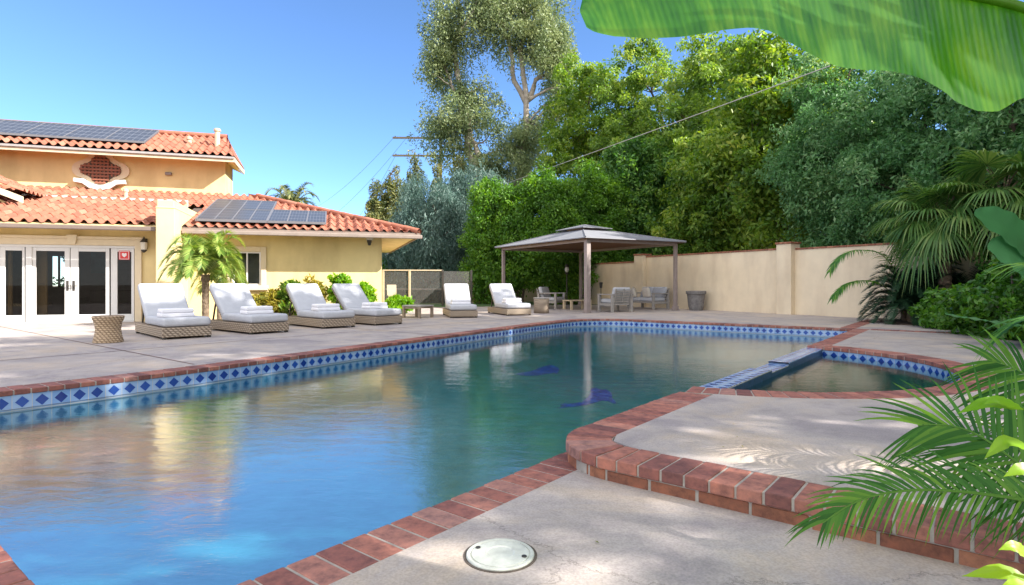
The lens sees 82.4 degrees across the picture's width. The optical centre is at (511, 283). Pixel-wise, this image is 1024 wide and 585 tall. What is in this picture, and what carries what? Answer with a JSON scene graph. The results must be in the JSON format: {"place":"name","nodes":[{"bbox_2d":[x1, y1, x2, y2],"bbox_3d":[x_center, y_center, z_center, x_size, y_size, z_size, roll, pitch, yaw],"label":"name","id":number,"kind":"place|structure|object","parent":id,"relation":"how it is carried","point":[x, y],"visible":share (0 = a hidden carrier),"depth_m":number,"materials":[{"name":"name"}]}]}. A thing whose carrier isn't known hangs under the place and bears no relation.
{"place":"outdoors","nodes":[
{"label":"outdoors","id":0,"kind":"place"},
{"bbox_2d":[387,285,396,298],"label":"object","id":1,"kind":"object","parent":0,"point":[391,290],"visible":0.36,"depth_m":28.47,"materials":[{"name":"beige paint"}]},
{"bbox_2d":[0,326,830,584],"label":"pool water","id":2,"kind":"structure","parent":0,"point":[235,482],"depth_m":4.34,"materials":[{"name":"blue liquid"}]},
{"bbox_2d":[3,286,833,410],"bbox_3d":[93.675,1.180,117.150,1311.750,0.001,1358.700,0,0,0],"label":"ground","id":3,"kind":"structure","parent":0,"point":[291,369],"depth_m":7.87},
{"bbox_2d":[384,300,597,306],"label":"lawn","id":4,"kind":"structure","parent":0,"point":[437,304],"depth_m":27.83,"materials":[{"name":"green plant"}]},
{"bbox_2d":[263,182,319,205],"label":"distant palm","id":5,"kind":"object","parent":4,"relation":"on","point":[289,194],"visible":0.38,"depth_m":41.50,"materials":[{"name":"green plant"}]},
{"bbox_2d":[364,178,387,221],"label":"conifer tree","id":6,"kind":"object","parent":4,"relation":"on","point":[373,205],"visible":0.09,"depth_m":35.67,"materials":[{"name":"green plant"}]},
{"bbox_2d":[378,165,405,253],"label":"conifer tree","id":7,"kind":"object","parent":4,"relation":"on","point":[390,196],"visible":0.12,"depth_m":36.20,"materials":[{"name":"green plant"}]},
{"bbox_2d":[382,253,419,300],"bbox_3d":[-7.324,-0.347,32.825,4.924,3.099,4.986,0,0,29],"label":"background bush","id":8,"kind":"object","parent":4,"relation":"on","point":[383,266],"visible":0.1,"depth_m":31.49,"materials":[{"name":"green plant"}]},
{"bbox_2d":[404,149,426,298],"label":"conifer tree","id":9,"kind":"object","parent":4,"relation":"on","point":[415,168],"visible":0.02,"depth_m":37.81,"materials":[{"name":"green plant"}]},
{"bbox_2d":[392,136,460,177],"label":"utility pole","id":10,"kind":"object","parent":4,"relation":"on","point":[397,155],"visible":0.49,"depth_m":45.97,"materials":[{"name":"brown wood"}]},
{"bbox_2d":[320,136,394,204],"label":"power wire","id":11,"kind":"object","parent":10,"relation":"attached to","point":[364,168],"visible":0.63,"depth_m":50.83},
{"bbox_2d":[339,141,403,210],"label":"power wire","id":12,"kind":"object","parent":10,"relation":"attached to","point":[374,175],"visible":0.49,"depth_m":53.37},
{"bbox_2d":[382,270,471,305],"bbox_3d":[-3.760,0.188,26.166,4.015,1.625,0.272,0,0,-10],"label":"fence","id":13,"kind":"object","parent":4,"relation":"on","point":[409,283],"visible":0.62,"depth_m":25.97,"materials":[{"name":"beige paint"}]},
{"bbox_2d":[385,288,441,289],"bbox_3d":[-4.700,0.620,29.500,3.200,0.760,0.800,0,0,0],"label":"fence rail","id":14,"kind":"object","parent":13,"relation":"attached to","point":[418,289],"visible":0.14,"depth_m":29.10,"materials":[{"name":"beige wood"}]},
{"bbox_2d":[382,172,473,302],"bbox_3d":[-4.417,-1.613,31.418,5.616,8.698,5.752,0,0,-43],"label":"weeping tree","id":15,"kind":"object","parent":4,"relation":"on","point":[429,251],"visible":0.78,"depth_m":30.19,"materials":[{"name":"green plant"}]},
{"bbox_2d":[421,163,445,297],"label":"conifer tree","id":16,"kind":"object","parent":4,"relation":"on","point":[438,172],"visible":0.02,"depth_m":37.36,"materials":[{"name":"green plant"}]},
{"bbox_2d":[449,155,468,190],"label":"conifer tree","id":17,"kind":"object","parent":4,"relation":"on","point":[459,161],"visible":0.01,"depth_m":39.81,"materials":[{"name":"green plant"}]},
{"bbox_2d":[430,156,508,292],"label":"weeping tree","id":18,"kind":"object","parent":4,"relation":"on","point":[458,176],"visible":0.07,"depth_m":31.44,"materials":[{"name":"green plant"}]},
{"bbox_2d":[456,174,513,303],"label":"hedge tree","id":19,"kind":"object","parent":4,"relation":"on","point":[479,230],"visible":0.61,"depth_m":28.21,"materials":[{"name":"green plant"}]},
{"bbox_2d":[405,0,581,202],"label":"eucalyptus tree","id":20,"kind":"object","parent":4,"relation":"on","point":[545,32],"visible":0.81,"depth_m":41.21,"materials":[{"name":"green plant"}]},
{"bbox_2d":[466,274,537,302],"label":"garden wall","id":21,"kind":"structure","parent":4,"relation":"on","point":[529,297],"depth_m":32.33,"materials":[{"name":"paint"}]},
{"bbox_2d":[487,182,544,302],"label":"hedge tree","id":22,"kind":"object","parent":4,"relation":"on","point":[511,194],"visible":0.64,"depth_m":27.73,"materials":[{"name":"green plant"}]},
{"bbox_2d":[511,162,577,291],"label":"hedge tree","id":23,"kind":"object","parent":4,"relation":"on","point":[549,197],"visible":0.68,"depth_m":27.54,"materials":[{"name":"green plant"}]},
{"bbox_2d":[541,176,597,303],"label":"hedge tree","id":24,"kind":"object","parent":4,"relation":"on","point":[567,188],"visible":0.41,"depth_m":27.75,"materials":[{"name":"green plant"}]},
{"bbox_2d":[525,49,658,184],"bbox_3d":[5.577,-7.173,38.239,9.551,16.387,7.697,0,0,0],"label":"broadleaf tree","id":25,"kind":"object","parent":4,"relation":"on","point":[572,135],"visible":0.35,"depth_m":36.51,"materials":[{"name":"green plant"}]},
{"bbox_2d":[566,156,625,287],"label":"hedge tree","id":26,"kind":"object","parent":4,"relation":"on","point":[592,189],"visible":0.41,"depth_m":28.15,"materials":[{"name":"green plant"}]},
{"bbox_2d":[596,172,643,261],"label":"hedge tree","id":27,"kind":"object","parent":4,"relation":"on","point":[625,254],"visible":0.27,"depth_m":28.89,"materials":[{"name":"green plant"}]},
{"bbox_2d":[0,305,1023,522],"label":"deck","id":28,"kind":"structure","parent":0,"point":[780,437],"depth_m":6.90,"materials":[{"name":"concrete"}]},
{"bbox_2d":[53,256,64,286],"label":"background bush","id":29,"kind":"object","parent":28,"relation":"on","point":[62,280],"visible":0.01,"depth_m":20.70,"materials":[{"name":"green plant"}]},
{"bbox_2d":[91,315,124,343],"bbox_3d":[-6.900,0.772,10.000,0.484,0.455,0.484,0,0,0],"label":"wicker stool","id":30,"kind":"object","parent":28,"relation":"on","point":[108,329],"visible":1,"depth_m":9.84,"materials":[{"name":"beige wicker"}]},
{"bbox_2d":[135,284,211,339],"bbox_3d":[-6.614,0.498,11.386,0.820,1.004,2.010,0,0,-45],"label":"sun lounger","id":31,"kind":"object","parent":28,"relation":"on","point":[154,298],"visible":0.91,"depth_m":11.28,"materials":[{"name":"white fabric"}]},
{"bbox_2d":[157,308,194,317],"bbox_3d":[-6.268,0.538,10.912,0.560,0.154,0.340,0,0,-43],"label":"towel","id":32,"kind":"object","parent":31,"relation":"on","point":[175,312],"visible":1,"depth_m":10.79,"materials":[{"name":"white fabric"}]},
{"bbox_2d":[157,229,248,316],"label":"pygmy date palm","id":33,"kind":"object","parent":28,"relation":"on","point":[204,256],"visible":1,"depth_m":13.60,"materials":[{"name":"green plant"}]},
{"bbox_2d":[0,119,421,323],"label":"house","id":34,"kind":"structure","parent":28,"relation":"on","point":[108,212],"depth_m":17.50,"materials":[{"name":"yellow paint"}]},
{"bbox_2d":[0,247,25,322],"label":"sidelight window","id":35,"kind":"structure","parent":34,"relation":"in","point":[4,318],"depth_m":14.73,"materials":[{"name":"white paint"}]},
{"bbox_2d":[32,247,70,321],"bbox_3d":[-11.788,0.025,14.994,0.877,1.910,0.115,0,0,-17],"label":"door","id":36,"kind":"structure","parent":34,"relation":"in","point":[35,318],"depth_m":14.99,"materials":[{"name":"white paint"}]},
{"bbox_2d":[71,248,109,321],"bbox_3d":[-10.992,0.025,15.238,0.867,1.910,0.115,0,0,-17],"label":"door","id":37,"kind":"structure","parent":34,"relation":"in","point":[75,316],"depth_m":15.17,"materials":[{"name":"white paint"}]},
{"bbox_2d":[111,248,134,320],"bbox_3d":[-10.296,0.025,15.481,0.538,1.910,0.059,0,0,-17],"label":"sidelight window","id":38,"kind":"structure","parent":34,"relation":"in","point":[124,254],"depth_m":15.44,"materials":[{"name":"white paint"}]},
{"bbox_2d":[227,246,267,289],"bbox_3d":[-7.647,-0.400,17.031,1.180,1.600,0.879,0,0,0],"label":"window","id":39,"kind":"structure","parent":34,"relation":"in","point":[254,263],"depth_m":16.95,"materials":[{"name":"white paint"}]},
{"bbox_2d":[188,254,244,318],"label":"pygmy date palm","id":40,"kind":"object","parent":28,"relation":"on","point":[221,278],"visible":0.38,"depth_m":14.71,"materials":[{"name":"green plant"}]},
{"bbox_2d":[209,284,288,334],"bbox_3d":[-5.632,0.498,12.413,2.010,1.004,0.820,0,0,40],"label":"sun lounger","id":41,"kind":"object","parent":28,"relation":"on","point":[230,300],"visible":0.83,"depth_m":12.25,"materials":[{"name":"white fabric"}]},
{"bbox_2d":[240,306,272,313],"bbox_3d":[-5.233,0.538,11.998,0.340,0.154,0.560,0,0,45],"label":"towel","id":42,"kind":"object","parent":41,"relation":"on","point":[256,310],"visible":1,"depth_m":11.85,"materials":[{"name":"white fabric"}]},
{"bbox_2d":[252,292,265,305],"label":"shrub","id":43,"kind":"object","parent":28,"relation":"on","point":[255,296],"visible":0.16,"depth_m":16.11,"materials":[{"name":"yellow plant"}]},
{"bbox_2d":[255,288,286,312],"bbox_3d":[-6.646,0.550,16.363,0.922,0.924,0.984,0,0,0],"label":"shrub","id":44,"kind":"object","parent":28,"relation":"on","point":[268,299],"visible":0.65,"depth_m":16.08,"materials":[{"name":"yellow plant"}]},
{"bbox_2d":[0,313,575,363],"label":"deck joint","id":45,"kind":"object","parent":28,"relation":"on","point":[196,344],"visible":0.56,"depth_m":9.93,"materials":[{"name":"grey concrete"}]},
{"bbox_2d":[274,278,303,315],"bbox_3d":[-6.199,0.419,16.436,1.095,1.186,1.011,0,0,0],"label":"shrub","id":46,"kind":"object","parent":28,"relation":"on","point":[282,294],"visible":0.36,"depth_m":16.19,"materials":[{"name":"green plant"}]},
{"bbox_2d":[303,273,328,301],"bbox_3d":[-5.577,0.352,16.432,0.967,1.342,0.994,0,0,0],"label":"shrub","id":47,"kind":"object","parent":28,"relation":"on","point":[321,286],"visible":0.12,"depth_m":16.32,"materials":[{"name":"yellow plant"}]},
{"bbox_2d":[285,284,354,328],"bbox_3d":[-4.598,0.498,13.894,2.010,1.004,0.820,0,0,45],"label":"sun lounger","id":48,"kind":"object","parent":28,"relation":"on","point":[303,298],"visible":0.89,"depth_m":13.76,"materials":[{"name":"white fabric"}]},
{"bbox_2d":[311,303,339,310],"bbox_3d":[-4.275,0.538,13.436,0.560,0.154,0.340,0,0,-43],"label":"towel","id":49,"kind":"object","parent":48,"relation":"on","point":[326,307],"visible":0.99,"depth_m":13.29,"materials":[{"name":"white fabric"}]},
{"bbox_2d":[326,272,351,309],"bbox_3d":[-4.860,0.353,16.597,0.901,1.371,0.936,0,0,0],"label":"shrub","id":50,"kind":"object","parent":28,"relation":"on","point":[341,278],"visible":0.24,"depth_m":16.45,"materials":[{"name":"green plant"}]},
{"bbox_2d":[331,284,401,325],"bbox_3d":[-3.742,0.498,14.871,2.010,1.004,0.820,0,0,41],"label":"sun lounger","id":51,"kind":"object","parent":28,"relation":"on","point":[353,297],"visible":0.81,"depth_m":14.52,"materials":[{"name":"white fabric"}]},
{"bbox_2d":[362,302,387,308],"bbox_3d":[-3.391,0.538,14.458,0.340,0.154,0.560,0,0,41],"label":"towel","id":52,"kind":"object","parent":51,"relation":"on","point":[374,305],"visible":1,"depth_m":14.32,"materials":[{"name":"white fabric"}]},
{"bbox_2d":[359,280,377,301],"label":"shrub","id":53,"kind":"object","parent":28,"relation":"on","point":[369,291],"visible":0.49,"depth_m":16.81,"materials":[{"name":"green plant"}]},
{"bbox_2d":[383,294,414,313],"bbox_3d":[-3.792,0.665,19.529,1.141,0.753,1.110,0,0,-29],"label":"shrub","id":54,"kind":"object","parent":28,"relation":"on","point":[396,301],"visible":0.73,"depth_m":19.31,"materials":[{"name":"green plant"}]},
{"bbox_2d":[402,305,433,317],"bbox_3d":[-2.780,0.815,17.300,0.660,0.370,0.660,0,0,30],"label":"table","id":55,"kind":"object","parent":28,"relation":"on","point":[417,308],"visible":1,"depth_m":17.16,"materials":[{"name":"brown wood"}]},
{"bbox_2d":[0,319,869,584],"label":"swimming pool","id":56,"kind":"structure","parent":28,"relation":"in","point":[330,565],"depth_m":5.82,"materials":[{"name":"tile"}]},
{"bbox_2d":[443,284,477,317],"bbox_3d":[-1.627,0.498,18.082,0.820,1.004,2.010,0,0,-13],"label":"sun lounger","id":57,"kind":"object","parent":28,"relation":"on","point":[456,291],"visible":0.98,"depth_m":18.23,"materials":[{"name":"white fabric"}]},
{"bbox_2d":[450,299,469,304],"bbox_3d":[-1.547,0.538,17.498,0.560,0.154,0.340,0,0,-14],"label":"towel","id":58,"kind":"object","parent":57,"relation":"on","point":[459,301],"visible":0.98,"depth_m":17.34,"materials":[{"name":"white fabric"}]},
{"bbox_2d":[488,284,530,315],"bbox_3d":[-0.112,0.498,19.257,0.820,1.004,2.010,0,0,-20],"label":"sun lounger","id":59,"kind":"object","parent":28,"relation":"on","point":[499,292],"visible":0.94,"depth_m":19.33,"materials":[{"name":"white fabric"}]},
{"bbox_2d":[502,298,521,302],"bbox_3d":[-0.003,0.538,18.689,0.560,0.154,0.340,0,0,-24],"label":"towel","id":60,"kind":"object","parent":59,"relation":"on","point":[511,300],"visible":1,"depth_m":18.54,"materials":[{"name":"white fabric"}]},
{"bbox_2d":[533,297,548,313],"bbox_3d":[1.000,0.733,19.900,0.550,0.535,0.550,0,0,0],"label":"wicker side table","id":61,"kind":"object","parent":28,"relation":"on","point":[541,305],"visible":0.98,"depth_m":19.68,"materials":[{"name":"beige wicker"}]},
{"bbox_2d":[536,287,565,308],"bbox_3d":[1.571,0.563,23.802,0.940,0.873,0.960,0,0,28],"label":"armchair","id":62,"kind":"object","parent":28,"relation":"on","point":[545,292],"visible":0.7,"depth_m":23.59,"materials":[{"name":"grey wood"}]},
{"bbox_2d":[564,264,568,304],"bbox_3d":[2.550,0.035,27.200,0.260,1.930,0.247,0,0,0],"label":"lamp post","id":63,"kind":"object","parent":28,"relation":"on","point":[566,266],"visible":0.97,"depth_m":27.17,"materials":[{"name":"metal"}]},
{"bbox_2d":[562,299,591,309],"bbox_3d":[2.552,0.815,22.896,1.000,0.370,0.590,0,0,-29],"label":"coffee table","id":64,"kind":"object","parent":28,"relation":"on","point":[571,304],"visible":0.72,"depth_m":22.86,"materials":[{"name":"beige paint"}]},
{"bbox_2d":[495,225,685,312],"bbox_3d":[2.887,-0.691,23.619,4.691,3.379,6.583,0,0,-29],"label":"gazebo","id":65,"kind":"object","parent":28,"relation":"on","point":[586,240],"visible":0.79,"depth_m":22.28,"materials":[{"name":"paint"}]},
{"bbox_2d":[597,287,633,311],"bbox_3d":[3.708,0.563,20.903,0.960,0.873,0.940,0,0,-29],"label":"armchair","id":66,"kind":"object","parent":28,"relation":"on","point":[621,295],"visible":0.99,"depth_m":20.64,"materials":[{"name":"grey wood"}]},
{"bbox_2d":[596,133,685,259],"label":"broadleaf tree","id":67,"kind":"object","parent":28,"relation":"on","point":[623,158],"visible":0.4,"depth_m":29.28,"materials":[{"name":"green plant"}]},
{"bbox_2d":[627,287,669,309],"bbox_3d":[5.480,0.563,23.502,0.940,0.873,1.610,0,0,-28],"label":"armchair","id":68,"kind":"object","parent":28,"relation":"on","point":[659,295],"visible":0.77,"depth_m":23.01,"materials":[{"name":"grey wood"}]},
{"bbox_2d":[632,287,636,296],"bbox_3d":[4.933,0.336,23.565,0.140,0.400,0.440,-15,-4,17],"label":"throw pillow","id":69,"kind":"object","parent":68,"relation":"on","point":[634,291],"visible":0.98,"depth_m":23.37,"materials":[{"name":"beige fabric"}]},
{"bbox_2d":[642,287,650,296],"bbox_3d":[5.274,0.336,22.981,0.140,0.400,0.440,-15,6,-22],"label":"throw pillow","id":70,"kind":"object","parent":68,"relation":"on","point":[646,292],"visible":1,"depth_m":22.86,"materials":[{"name":"beige fabric"}]},
{"bbox_2d":[686,291,705,310],"bbox_3d":[6.920,0.635,22.000,0.750,0.730,0.750,0,0,0],"label":"plant pot","id":71,"kind":"object","parent":28,"relation":"on","point":[696,299],"visible":0.99,"depth_m":21.75,"materials":[{"name":"grey concrete"}]},
{"bbox_2d":[644,144,779,255],"bbox_3d":[9.809,-2.818,27.311,7.284,7.785,6.209,0,0,0],"label":"broadleaf tree","id":72,"kind":"object","parent":28,"relation":"on","point":[696,234],"visible":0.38,"depth_m":25.96,"materials":[{"name":"green plant"}]},
{"bbox_2d":[636,30,809,203],"bbox_3d":[11.816,-6.314,31.077,11.285,14.639,8.998,0,0,0],"label":"broadleaf tree","id":73,"kind":"object","parent":28,"relation":"on","point":[695,100],"visible":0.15,"depth_m":29.95,"materials":[{"name":"green plant"}]},
{"bbox_2d":[538,238,991,318],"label":"boundary wall","id":74,"kind":"structure","parent":28,"relation":"on","point":[788,278],"depth_m":19.90,"materials":[{"name":"beige paint"}]},
{"bbox_2d":[678,29,879,249],"bbox_3d":[11.847,-4.846,25.123,9.389,11.830,7.490,0,0,0],"label":"broadleaf tree","id":75,"kind":"object","parent":28,"relation":"on","point":[744,136],"visible":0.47,"depth_m":23.68,"materials":[{"name":"green plant"}]},
{"bbox_2d":[686,344,999,398],"bbox_3d":[4.183,1.398,6.860,2.383,0.804,5.468,0,0,39],"label":"spa","id":76,"kind":"object","parent":28,"relation":"in","point":[738,383],"visible":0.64,"depth_m":7.14,"materials":[{"name":"brick"}]},
{"bbox_2d":[745,355,956,392],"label":"spa water","id":77,"kind":"structure","parent":76,"relation":"in","point":[888,373],"depth_m":7.17,"materials":[{"name":"teal liquid"}]},
{"bbox_2d":[840,319,959,333],"bbox_3d":[8.774,1.006,13.660,2.643,0.028,5.279,0,0,0],"label":"brick paving band","id":78,"kind":"object","parent":28,"relation":"on","point":[860,323],"visible":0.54,"depth_m":13.27,"materials":[{"name":"red brick"}]},
{"bbox_2d":[0,0,1023,285],"label":"sky","id":79,"kind":"structure","parent":0,"point":[301,91],"materials":[{"name":"blue"}]},
{"bbox_2d":[570,37,716,188],"bbox_3d":[9.023,-7.078,35.141,11.156,16.243,8.474,0,0,0],"label":"broadleaf tree","id":80,"kind":"object","parent":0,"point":[637,80],"visible":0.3,"depth_m":33.86,"materials":[{"name":"green plant"}]},
{"bbox_2d":[503,65,829,184],"bbox_3d":[1.546,-5.827,29.900,0.027,0.146,31.525,0,0,-27],"label":"power wire","id":81,"kind":"object","parent":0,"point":[692,116],"visible":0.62,"depth_m":20.01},
{"bbox_2d":[329,470,1006,584],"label":"deck","id":82,"kind":"structure","parent":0,"point":[561,526],"depth_m":2.47,"materials":[{"name":"concrete"}]},
{"bbox_2d":[463,538,536,572],"bbox_3d":[-0.049,1.124,2.437,0.307,0.016,0.307,0,0,0],"label":"skimmer lid","id":83,"kind":"object","parent":82,"relation":"on","point":[500,555],"visible":1,"depth_m":2.41,"materials":[{"name":"white plastic"}]},
{"bbox_2d":[566,392,1023,573],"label":"raised deck edging","id":84,"kind":"object","parent":82,"relation":"on","point":[594,449],"visible":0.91,"depth_m":2.92,"materials":[{"name":"brick"}]},
{"bbox_2d":[580,0,1023,111],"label":"banana plant","id":85,"kind":"object","parent":82,"relation":"on","point":[968,53],"visible":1,"depth_m":1.08,"materials":[{"name":"green plant"}]},
{"bbox_2d":[785,262,1023,558],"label":"areca palm","id":86,"kind":"object","parent":82,"relation":"on","point":[934,432],"visible":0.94,"depth_m":2.14,"materials":[{"name":"green plant"}]},
{"bbox_2d":[957,395,1023,584],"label":"lime leaved plant","id":87,"kind":"object","parent":82,"relation":"on","point":[1012,576],"visible":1,"depth_m":1.50,"materials":[{"name":"green plant"}]},
{"bbox_2d":[877,318,922,325],"bbox_3d":[21.862,1.065,9.407,35.599,0.170,57.999,0,0,39],"label":"planting bed","id":88,"kind":"object","parent":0,"point":[899,322],"visible":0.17,"depth_m":14.79,"materials":[{"name":"soil"}]},
{"bbox_2d":[752,52,937,247],"bbox_3d":[12.278,-3.962,20.892,7.131,10.082,5.182,0,0,0],"label":"evergreen tree","id":89,"kind":"object","parent":88,"relation":"on","point":[812,151],"visible":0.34,"depth_m":20.44,"materials":[{"name":"green plant"}]},
{"bbox_2d":[810,166,942,246],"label":"evergreen tree","id":90,"kind":"object","parent":88,"relation":"on","point":[836,230],"visible":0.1,"depth_m":18.68,"materials":[{"name":"green plant"}]},
{"bbox_2d":[825,227,931,320],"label":"arching palm","id":91,"kind":"object","parent":88,"relation":"on","point":[833,265],"visible":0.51,"depth_m":14.89,"materials":[{"name":"green plant"}]},
{"bbox_2d":[857,258,965,325],"bbox_3d":[10.280,0.323,14.843,2.614,1.936,2.771,0,0,0],"label":"cycad","id":92,"kind":"object","parent":88,"relation":"on","point":[893,301],"visible":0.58,"depth_m":14.61,"materials":[{"name":"green plant"}]},
{"bbox_2d":[823,70,1023,244],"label":"evergreen tree","id":93,"kind":"object","parent":88,"relation":"on","point":[875,156],"visible":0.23,"depth_m":17.45,"materials":[{"name":"green plant"}]},
{"bbox_2d":[907,294,953,329],"bbox_3d":[9.835,0.666,13.171,1.588,0.988,1.474,0,0,-22],"label":"green shrub","id":94,"kind":"object","parent":88,"relation":"on","point":[922,310],"visible":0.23,"depth_m":13.14,"materials":[{"name":"green plant"}]},
{"bbox_2d":[861,166,1015,298],"bbox_3d":[10.580,-0.985,14.246,3.199,3.930,3.336,0,0,0],"label":"fan palm","id":95,"kind":"object","parent":88,"relation":"on","point":[924,201],"visible":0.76,"depth_m":13.89,"materials":[{"name":"green plant"}]},
{"bbox_2d":[875,80,1023,243],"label":"evergreen tree","id":96,"kind":"object","parent":88,"relation":"on","point":[986,130],"visible":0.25,"depth_m":15.22,"materials":[{"name":"green plant"}]},
{"bbox_2d":[923,265,982,290],"bbox_3d":[11.641,0.300,14.868,2.627,1.756,2.533,0,0,0],"label":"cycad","id":97,"kind":"object","parent":88,"relation":"on","point":[971,278],"visible":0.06,"depth_m":14.52,"materials":[{"name":"green plant"}]},
{"bbox_2d":[923,271,1005,335],"bbox_3d":[9.308,0.434,11.503,2.139,1.438,1.867,0,0,0],"label":"green shrub","id":98,"kind":"object","parent":88,"relation":"on","point":[961,325],"visible":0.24,"depth_m":11.60,"materials":[{"name":"green plant"}]},
{"bbox_2d":[922,145,1023,263],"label":"fan palm","id":99,"kind":"object","parent":88,"relation":"on","point":[1012,164],"visible":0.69,"depth_m":13.05,"materials":[{"name":"green plant"}]},
{"bbox_2d":[945,206,1023,326],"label":"strelitzia","id":100,"kind":"object","parent":88,"relation":"on","point":[1007,245],"visible":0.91,"depth_m":8.78,"materials":[{"name":"green plant"}]},
{"bbox_2d":[947,269,1022,339],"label":"green shrub","id":101,"kind":"object","parent":88,"relation":"on","point":[988,282],"visible":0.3,"depth_m":10.77,"materials":[{"name":"green plant"}]},
{"bbox_2d":[963,255,1023,342],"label":"green shrub","id":102,"kind":"object","parent":88,"relation":"on","point":[1015,307],"visible":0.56,"depth_m":9.51,"materials":[{"name":"green plant"}]},
{"bbox_2d":[972,219,1023,271],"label":"green shrub","id":103,"kind":"object","parent":88,"relation":"on","point":[985,265],"visible":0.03,"depth_m":13.18,"materials":[{"name":"green plant"}]}
]}

